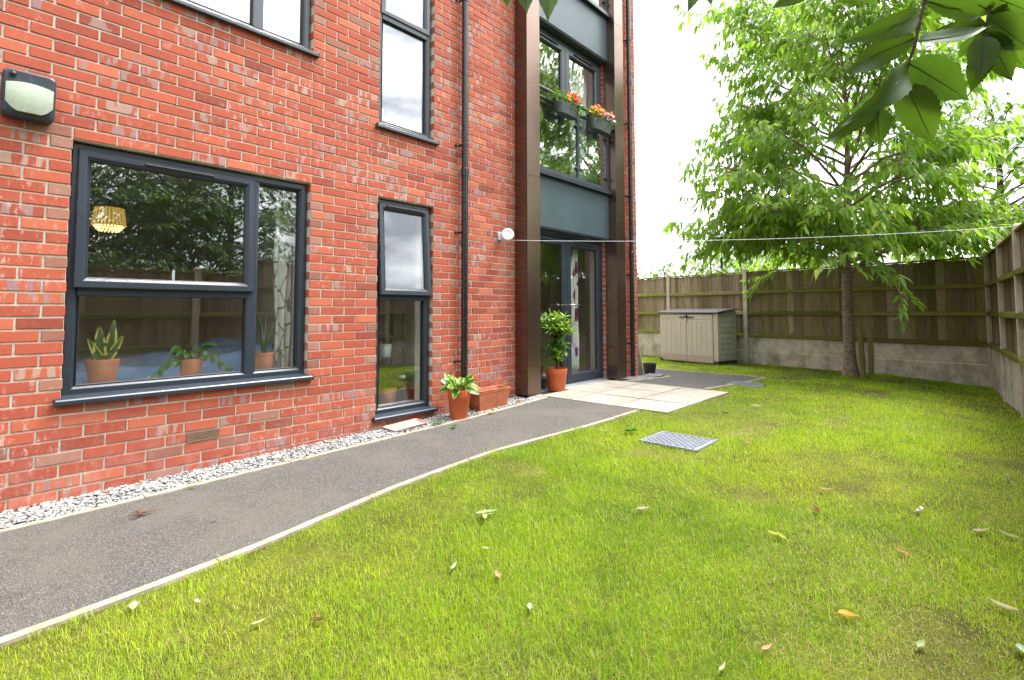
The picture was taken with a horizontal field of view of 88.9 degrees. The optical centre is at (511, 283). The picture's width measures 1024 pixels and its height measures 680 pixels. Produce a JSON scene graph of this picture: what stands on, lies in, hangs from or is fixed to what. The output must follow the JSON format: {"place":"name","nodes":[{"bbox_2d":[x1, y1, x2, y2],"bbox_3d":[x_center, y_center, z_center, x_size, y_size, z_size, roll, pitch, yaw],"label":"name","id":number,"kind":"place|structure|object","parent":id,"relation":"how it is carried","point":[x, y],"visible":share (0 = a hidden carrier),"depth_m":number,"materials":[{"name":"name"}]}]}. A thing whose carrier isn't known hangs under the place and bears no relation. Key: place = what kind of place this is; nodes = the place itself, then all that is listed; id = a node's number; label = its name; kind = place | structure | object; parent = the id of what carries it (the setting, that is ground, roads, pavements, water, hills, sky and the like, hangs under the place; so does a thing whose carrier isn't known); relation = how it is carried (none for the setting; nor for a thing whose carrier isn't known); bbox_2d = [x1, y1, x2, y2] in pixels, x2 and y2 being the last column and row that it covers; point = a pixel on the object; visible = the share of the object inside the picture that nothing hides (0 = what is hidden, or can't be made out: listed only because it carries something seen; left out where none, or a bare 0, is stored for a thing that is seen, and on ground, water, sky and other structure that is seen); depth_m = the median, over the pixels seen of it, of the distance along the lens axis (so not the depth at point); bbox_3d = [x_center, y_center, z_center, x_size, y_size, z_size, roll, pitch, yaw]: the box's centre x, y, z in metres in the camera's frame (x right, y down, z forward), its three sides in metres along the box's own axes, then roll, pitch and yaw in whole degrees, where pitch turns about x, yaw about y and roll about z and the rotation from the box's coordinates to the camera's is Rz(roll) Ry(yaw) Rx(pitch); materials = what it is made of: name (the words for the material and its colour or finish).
{"place":"outdoors","nodes":[
{"label":"outdoors","id":0,"kind":"place"},
{"bbox_2d":[0,397,640,636],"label":"path","id":1,"kind":"structure","parent":0,"point":[53,569],"depth_m":2.92,"materials":[{"name":"grey asphalt"}]},
{"bbox_2d":[128,507,155,515],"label":"leaf sprig","id":2,"kind":"object","parent":1,"relation":"on","point":[140,512],"visible":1,"depth_m":2.95,"materials":[{"name":"brown plant"}]},
{"bbox_2d":[0,332,1023,679],"bbox_3d":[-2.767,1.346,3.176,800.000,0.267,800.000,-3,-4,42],"label":"ground","id":3,"kind":"structure","parent":0,"point":[924,618],"depth_m":2.27,"materials":[{"name":"green plant"}]},
{"bbox_2d":[128,601,139,613],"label":"fallen leaf","id":4,"kind":"object","parent":3,"relation":"on","point":[137,603],"visible":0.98,"depth_m":2.03,"materials":[{"name":"beige plant"}]},
{"bbox_2d":[248,617,266,626],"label":"fallen leaf","id":5,"kind":"object","parent":3,"relation":"on","point":[258,621],"visible":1,"depth_m":1.92,"materials":[{"name":"yellow plant"}]},
{"bbox_2d":[0,397,547,532],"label":"path edging","id":6,"kind":"object","parent":3,"relation":"on","point":[185,487],"visible":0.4,"depth_m":3.61,"materials":[{"name":"concrete"}]},
{"bbox_2d":[309,617,323,620],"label":"fallen leaf","id":7,"kind":"object","parent":3,"relation":"on","point":[317,618],"visible":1,"depth_m":1.94,"materials":[{"name":"brown plant"}]},
{"bbox_2d":[0,0,638,512],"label":"apartment building","id":8,"kind":"structure","parent":3,"relation":"on","point":[202,132],"depth_m":4.82,"materials":[{"name":"red brick"}]},
{"bbox_2d":[0,68,55,124],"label":"wall light","id":9,"kind":"object","parent":8,"relation":"attached to","point":[27,96],"visible":1,"depth_m":3.06,"materials":[{"name":"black plastic"}]},
{"bbox_2d":[83,319,122,383],"bbox_3d":[-2.783,0.465,3.556,0.204,0.445,0.204,-3,-4,42],"label":"potted plant","id":10,"kind":"object","parent":8,"relation":"on","point":[102,364],"visible":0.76,"depth_m":3.52,"materials":[{"name":"green plant"}]},
{"bbox_2d":[91,166,126,232],"bbox_3d":[-3.574,-0.792,4.645,0.254,0.668,0.254,-3,-4,42],"label":"pendant lamp","id":11,"kind":"object","parent":8,"relation":"hanging from","point":[109,217],"visible":0.99,"depth_m":4.56,"materials":[{"name":"gold metal"}]},
{"bbox_2d":[172,270,174,279],"bbox_3d":[-2.469,-0.051,3.805,0.015,0.090,0.037,-3,-4,42],"label":"window handle","id":12,"kind":"object","parent":8,"relation":"in","point":[173,274],"visible":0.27,"depth_m":3.80,"materials":[{"name":"white plastic"}]},
{"bbox_2d":[76,336,288,383],"bbox_3d":[-3.389,0.881,4.535,1.640,0.769,2.300,-3,-4,42],"label":"bed","id":13,"kind":"object","parent":8,"relation":"on","point":[147,364],"visible":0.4,"depth_m":4.43,"materials":[{"name":"blue fabric"}]},
{"bbox_2d":[53,142,313,406],"bbox_3d":[-2.273,-0.046,3.864,0.165,1.662,1.655,-3,-4,42],"label":"window","id":14,"kind":"structure","parent":8,"relation":"in","point":[78,284],"depth_m":3.71,"materials":[{"name":"plastic"}]},
{"bbox_2d":[148,341,231,377],"bbox_3d":[-2.421,0.583,3.945,0.204,0.294,0.570,-3,-4,42],"label":"potted plant","id":15,"kind":"object","parent":8,"relation":"on","point":[187,365],"visible":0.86,"depth_m":3.90,"materials":[{"name":"green plant"}]},
{"bbox_2d":[166,0,319,58],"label":"window","id":16,"kind":"structure","parent":8,"relation":"in","point":[255,26],"depth_m":4.24,"materials":[{"name":"grey plastic"}]},
{"bbox_2d":[255,312,284,368],"bbox_3d":[-2.030,0.479,4.375,0.259,0.500,0.174,1,-3,-13],"label":"potted plant","id":17,"kind":"object","parent":8,"relation":"on","point":[264,358],"visible":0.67,"depth_m":4.34,"materials":[{"name":"ceramic"}]},
{"bbox_2d":[272,190,291,367],"bbox_3d":[-1.992,-0.049,4.531,0.075,1.540,0.163,-3,-4,42],"label":"curtain","id":18,"kind":"object","parent":8,"relation":"hanging from","point":[282,268],"visible":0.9,"depth_m":4.54,"materials":[{"name":"white fabric"}]},
{"bbox_2d":[379,313,404,400],"bbox_3d":[-1.412,0.814,5.509,0.240,1.000,0.500,-3,-4,42],"label":"plant rack","id":19,"kind":"object","parent":8,"relation":"on","point":[390,380],"visible":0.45,"depth_m":5.61,"materials":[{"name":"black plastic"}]},
{"bbox_2d":[379,334,392,356],"bbox_3d":[-1.383,0.654,5.564,0.248,0.260,0.329,0,-3,4],"label":"potted plant","id":20,"kind":"object","parent":19,"relation":"on","point":[385,348],"visible":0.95,"depth_m":5.52,"materials":[{"name":"white plant"}]},
{"bbox_2d":[379,360,396,403],"bbox_3d":[-1.306,1.034,5.510,0.180,0.459,0.180,2,-3,-29],"label":"potted plant","id":21,"kind":"object","parent":19,"relation":"on","point":[387,394],"visible":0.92,"depth_m":5.45,"materials":[{"name":"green plant"}]},
{"bbox_2d":[397,124,411,129],"bbox_3d":[-1.157,-1.607,5.514,0.200,0.135,0.200,-3,-4,42],"label":"cream bowl","id":22,"kind":"object","parent":8,"relation":"on","point":[405,126],"visible":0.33,"depth_m":5.44,"materials":[{"name":"ceramic"}]},
{"bbox_2d":[372,199,437,422],"bbox_3d":[-1.158,0.252,5.268,0.390,2.112,0.755,-3,-4,42],"label":"window","id":23,"kind":"structure","parent":8,"relation":"in","point":[393,410],"depth_m":5.24,"materials":[{"name":"plastic"}]},
{"bbox_2d":[375,0,439,145],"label":"window","id":24,"kind":"structure","parent":8,"relation":"in","point":[423,33],"depth_m":5.47,"materials":[{"name":"grey plastic"}]},
{"bbox_2d":[546,84,585,120],"bbox_3d":[0.731,-2.457,7.040,0.274,0.397,0.657,-3,-4,42],"label":"flower box","id":25,"kind":"object","parent":8,"relation":"attached to","point":[568,108],"visible":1,"depth_m":6.99,"materials":[{"name":"grey plastic"}]},
{"bbox_2d":[539,27,600,185],"bbox_3d":[0.800,-2.411,7.442,0.189,2.072,1.818,-3,-4,42],"label":"patio door","id":26,"kind":"structure","parent":8,"relation":"in","point":[565,52],"depth_m":7.46,"materials":[{"name":"grey plastic"}]},
{"bbox_2d":[540,231,608,391],"bbox_3d":[0.777,0.375,7.300,0.200,2.102,1.850,-3,-4,42],"label":"patio door","id":27,"kind":"structure","parent":8,"relation":"in","point":[565,243],"depth_m":7.38,"materials":[{"name":"plastic"}]},
{"bbox_2d":[571,249,578,371],"bbox_3d":[0.884,0.369,7.683,0.084,2.050,0.323,-3,-4,42],"label":"curtain","id":28,"kind":"object","parent":8,"relation":"hanging from","point":[574,300],"visible":0.49,"depth_m":7.70,"materials":[{"name":"white fabric"}]},
{"bbox_2d":[569,59,587,180],"bbox_3d":[1.016,-2.393,7.990,0.074,2.050,0.503,-3,-4,42],"label":"curtain","id":29,"kind":"object","parent":8,"relation":"hanging from","point":[578,77],"visible":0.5,"depth_m":8.03,"materials":[{"name":"white fabric"}]},
{"bbox_2d":[583,104,616,135],"bbox_3d":[1.300,-2.413,7.691,0.255,0.376,0.699,-3,-4,42],"label":"flower box","id":30,"kind":"object","parent":8,"relation":"attached to","point":[600,123],"visible":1,"depth_m":7.59,"materials":[{"name":"grey plastic"}]},
{"bbox_2d":[498,226,1010,241],"bbox_3d":[2.745,-0.576,5.993,5.834,0.161,0.165,0,-3,3],"label":"clothes line","id":31,"kind":"object","parent":8,"relation":"attached to","point":[506,235],"visible":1,"depth_m":6.09,"materials":[{"name":"white plastic"}]},
{"bbox_2d":[0,410,638,646],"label":"kerb","id":32,"kind":"structure","parent":3,"relation":"on","point":[22,633],"depth_m":2.47,"materials":[{"name":"concrete"}]},
{"bbox_2d":[0,375,665,529],"bbox_3d":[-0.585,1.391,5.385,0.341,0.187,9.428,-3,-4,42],"label":"gravel","id":33,"kind":"structure","parent":3,"relation":"on","point":[51,509],"depth_m":3.61,"materials":[{"name":"grey gravel"}]},
{"bbox_2d":[383,419,427,432],"bbox_3d":[-1.005,1.346,4.950,0.196,0.024,0.410,1,1,39],"label":"tray","id":34,"kind":"object","parent":33,"relation":"on","point":[419,422],"visible":1,"depth_m":4.97,"materials":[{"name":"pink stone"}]},
{"bbox_2d":[439,373,478,419],"bbox_3d":[-0.536,1.148,5.296,0.373,0.466,0.406,-3,-4,42],"label":"potted plant","id":35,"kind":"object","parent":33,"relation":"on","point":[458,398],"visible":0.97,"depth_m":5.23,"materials":[{"name":"green plant"}]},
{"bbox_2d":[469,385,510,411],"bbox_3d":[-0.259,1.275,5.770,0.220,0.232,0.518,-3,-4,42],"label":"planter trough","id":36,"kind":"object","parent":33,"relation":"on","point":[490,397],"visible":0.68,"depth_m":5.68,"materials":[{"name":"ceramic"}]},
{"bbox_2d":[638,344,643,375],"bbox_3d":[2.001,1.264,8.908,0.440,0.634,0.251,-3,-4,42],"label":"leaning board","id":37,"kind":"object","parent":33,"relation":"on","point":[641,370],"visible":0.24,"depth_m":8.80,"materials":[{"name":"beige wood"}]},
{"bbox_2d":[645,373,663,376],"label":"slate slab","id":38,"kind":"structure","parent":33,"relation":"on","point":[655,375],"depth_m":8.70,"materials":[{"name":"grey stone"}]},
{"bbox_2d":[472,509,496,522],"bbox_3d":[-0.161,1.245,2.830,0.122,0.028,0.151,-2,-3,25],"label":"leaf sprig","id":39,"kind":"object","parent":3,"relation":"on","point":[485,513],"visible":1,"depth_m":2.83,"materials":[{"name":"plant"}]},
{"bbox_2d":[495,570,501,580],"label":"fallen leaf","id":40,"kind":"object","parent":3,"relation":"on","point":[499,573],"visible":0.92,"depth_m":2.25,"materials":[{"name":"plant"}]},
{"bbox_2d":[625,427,639,431],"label":"leaf sprig","id":41,"kind":"object","parent":3,"relation":"on","point":[631,429],"visible":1,"depth_m":4.55,"materials":[{"name":"green plant"}]},
{"bbox_2d":[634,506,649,510],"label":"fallen leaf","id":42,"kind":"object","parent":3,"relation":"on","point":[642,508],"visible":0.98,"depth_m":2.86,"materials":[{"name":"beige plant"}]},
{"bbox_2d":[637,267,651,278],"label":"distant tree","id":43,"kind":"object","parent":3,"relation":"on","point":[639,274],"visible":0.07,"depth_m":48.92,"materials":[{"name":"green plant"}]},
{"bbox_2d":[626,374,670,381],"bbox_3d":[1.570,1.630,9.587,3.712,0.199,1.414,-7,-8,66],"label":"path edging","id":44,"kind":"object","parent":3,"relation":"on","point":[649,378],"visible":0.15,"depth_m":8.23,"materials":[{"name":"concrete"}]},
{"bbox_2d":[641,262,686,279],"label":"distant tree","id":45,"kind":"object","parent":3,"relation":"on","point":[663,272],"visible":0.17,"depth_m":45.14,"materials":[{"name":"green plant"}]},
{"bbox_2d":[639,431,717,453],"bbox_3d":[1.366,1.307,4.286,0.485,0.048,0.435,-3,-4,42],"label":"manhole cover","id":46,"kind":"object","parent":3,"relation":"on","point":[689,443],"visible":0.92,"depth_m":4.25,"materials":[{"name":"metal"}]},
{"bbox_2d":[657,308,737,364],"bbox_3d":[4.262,1.187,12.058,0.810,1.214,1.595,2,-4,-37],"label":"storage box","id":47,"kind":"object","parent":3,"relation":"on","point":[707,335],"visible":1,"depth_m":11.64,"materials":[{"name":"beige plastic"}]},
{"bbox_2d":[662,314,686,360],"bbox_3d":[3.776,1.249,12.136,0.042,1.060,0.670,2,-4,-37],"label":"door","id":48,"kind":"structure","parent":47,"relation":"in","point":[674,328],"depth_m":12.11,"materials":[{"name":"beige plastic"}]},
{"bbox_2d":[687,314,713,363],"bbox_3d":[4.176,1.220,11.599,0.042,1.060,0.650,2,-4,-37],"label":"door","id":49,"kind":"structure","parent":47,"relation":"in","point":[700,339],"depth_m":11.57,"materials":[{"name":"beige plastic"}]},
{"bbox_2d":[656,368,766,389],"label":"kerb","id":50,"kind":"structure","parent":3,"relation":"on","point":[728,385],"depth_m":9.05,"materials":[{"name":"concrete"}]},
{"bbox_2d":[688,252,736,276],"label":"distant tree","id":51,"kind":"object","parent":3,"relation":"on","point":[705,267],"visible":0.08,"depth_m":41.65,"materials":[{"name":"green plant"}]},
{"bbox_2d":[718,662,724,672],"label":"fallen leaf","id":52,"kind":"object","parent":3,"relation":"on","point":[722,666],"visible":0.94,"depth_m":1.65,"materials":[{"name":"plant"}]},
{"bbox_2d":[679,252,767,276],"bbox_3d":[10.226,0.257,25.333,5.138,4.735,4.992,-3,-4,42],"label":"distant tree","id":53,"kind":"object","parent":3,"relation":"on","point":[706,264],"visible":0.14,"depth_m":24.98,"materials":[{"name":"green plant"}]},
{"bbox_2d":[725,381,765,387],"bbox_3d":[3.436,1.500,7.671,0.450,0.048,0.450,-3,-4,42],"label":"manhole cover","id":54,"kind":"object","parent":3,"relation":"on","point":[749,384],"visible":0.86,"depth_m":7.64,"materials":[{"name":"metal"}]},
{"bbox_2d":[503,0,1023,144],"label":"overhanging tree","id":55,"kind":"object","parent":3,"relation":"on","point":[917,90],"visible":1,"depth_m":0.78,"materials":[{"name":"green plant"}]},
{"bbox_2d":[760,643,771,651],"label":"fallen leaf","id":56,"kind":"object","parent":3,"relation":"on","point":[768,646],"visible":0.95,"depth_m":1.73,"materials":[{"name":"orange plant"}]},
{"bbox_2d":[743,247,806,271],"bbox_3d":[18.686,0.053,37.719,6.332,6.557,6.339,-3,-4,42],"label":"distant tree","id":57,"kind":"object","parent":3,"relation":"on","point":[786,266],"visible":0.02,"depth_m":37.90,"materials":[{"name":"green plant"}]},
{"bbox_2d":[768,530,788,542],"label":"fallen leaf","id":58,"kind":"object","parent":3,"relation":"on","point":[780,534],"visible":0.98,"depth_m":2.53,"materials":[{"name":"yellow plant"}]},
{"bbox_2d":[637,252,990,387],"bbox_3d":[4.709,0.878,12.720,0.112,2.345,10.546,2,-4,-37],"label":"back fence","id":59,"kind":"object","parent":3,"relation":"on","point":[791,314],"visible":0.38,"depth_m":10.26,"materials":[{"name":"wood"}]},
{"bbox_2d":[815,487,834,490],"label":"fallen leaf","id":60,"kind":"object","parent":3,"relation":"on","point":[826,489],"visible":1,"depth_m":3.14,"materials":[{"name":"yellow plant"}]},
{"bbox_2d":[822,250,858,266],"bbox_3d":[21.948,-0.252,34.899,7.578,7.044,6.876,-3,-4,42],"label":"distant tree","id":61,"kind":"object","parent":3,"relation":"on","point":[855,255],"visible":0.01,"depth_m":33.74,"materials":[{"name":"green plant"}]},
{"bbox_2d":[662,0,1023,376],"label":"cherry tree","id":62,"kind":"object","parent":3,"relation":"on","point":[798,216],"visible":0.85,"depth_m":8.61,"materials":[{"name":"green plant"}]},
{"bbox_2d":[834,609,857,616],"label":"fallen leaf","id":63,"kind":"object","parent":3,"relation":"on","point":[845,613],"visible":0.98,"depth_m":1.89,"materials":[{"name":"yellow plant"}]},
{"bbox_2d":[857,327,865,377],"bbox_3d":[6.131,1.262,9.155,0.119,0.986,0.092,-3,-4,42],"label":"tree stake","id":64,"kind":"object","parent":3,"relation":"on","point":[862,365],"visible":0.85,"depth_m":9.13,"materials":[{"name":"brown wood"}]},
{"bbox_2d":[867,327,874,376],"bbox_3d":[6.460,1.279,9.402,0.099,0.980,0.092,-3,-4,42],"label":"tree stake","id":65,"kind":"object","parent":3,"relation":"on","point":[870,353],"visible":0.85,"depth_m":9.37,"materials":[{"name":"brown wood"}]},
{"bbox_2d":[897,548,909,555],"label":"fallen leaf","id":66,"kind":"object","parent":3,"relation":"on","point":[904,552],"visible":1,"depth_m":2.35,"materials":[{"name":"orange plant"}]},
{"bbox_2d":[888,250,951,263],"bbox_3d":[24.645,-0.024,31.283,6.758,5.930,5.942,-3,-4,42],"label":"distant tree","id":67,"kind":"object","parent":3,"relation":"on","point":[910,257],"visible":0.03,"depth_m":31.50,"materials":[{"name":"green plant"}]},
{"bbox_2d":[916,639,924,650],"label":"fallen leaf","id":68,"kind":"object","parent":3,"relation":"on","point":[920,643],"visible":1,"depth_m":1.72,"materials":[{"name":"green plant"}]},
{"bbox_2d":[888,91,1023,261],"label":"broadleaf tree","id":69,"kind":"object","parent":3,"relation":"on","point":[1018,163],"visible":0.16,"depth_m":11.08,"materials":[{"name":"green plant"}]},
{"bbox_2d":[971,528,987,531],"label":"fallen leaf","id":70,"kind":"object","parent":3,"relation":"on","point":[980,530],"visible":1,"depth_m":2.54,"materials":[{"name":"beige plant"}]},
{"bbox_2d":[984,221,1023,417],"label":"side fence","id":71,"kind":"object","parent":3,"relation":"on","point":[1004,270],"visible":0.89,"depth_m":6.68,"materials":[{"name":"wood"},{"name":"concrete"}]},
{"bbox_2d":[987,107,1023,215],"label":"broadleaf tree","id":72,"kind":"object","parent":3,"relation":"on","point":[1009,155],"visible":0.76,"depth_m":8.32,"materials":[{"name":"green plant"}]},
{"bbox_2d":[988,597,1023,614],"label":"fallen leaf","id":73,"kind":"object","parent":3,"relation":"on","point":[1007,606],"visible":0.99,"depth_m":1.92,"materials":[{"name":"beige plant"}]},
{"bbox_2d":[998,529,1022,540],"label":"fallen leaf","id":74,"kind":"object","parent":3,"relation":"on","point":[1013,536],"visible":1,"depth_m":2.47,"materials":[{"name":"green plant"}]},
{"bbox_2d":[1015,643,1023,652],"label":"fallen leaf","id":75,"kind":"object","parent":3,"relation":"on","point":[1019,647],"visible":1,"depth_m":1.70,"materials":[{"name":"plant"}]},
{"bbox_2d":[533,380,729,413],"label":"patio","id":76,"kind":"structure","parent":0,"point":[658,398],"depth_m":6.36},
{"bbox_2d":[541,308,577,391],"bbox_3d":[0.586,0.847,6.760,0.538,1.073,0.537,-1,-3,25],"label":"potted plant","id":77,"kind":"object","parent":76,"relation":"on","point":[556,376],"visible":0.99,"depth_m":6.72,"materials":[{"name":"green plant"}]},
{"bbox_2d":[630,368,760,388],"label":"path","id":78,"kind":"structure","parent":0,"point":[685,379],"depth_m":8.40,"materials":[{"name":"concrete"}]},
{"bbox_2d":[643,363,656,373],"bbox_3d":[2.425,1.501,9.198,0.236,0.190,0.236,-3,-4,42],"label":"plant bucket","id":79,"kind":"object","parent":78,"relation":"on","point":[649,368],"visible":0.83,"depth_m":9.11,"materials":[{"name":"black plastic"}]},
{"bbox_2d":[633,0,1023,279],"label":"sky","id":80,"kind":"structure","parent":0,"point":[674,95],"materials":[{"name":"white"}]}
]}

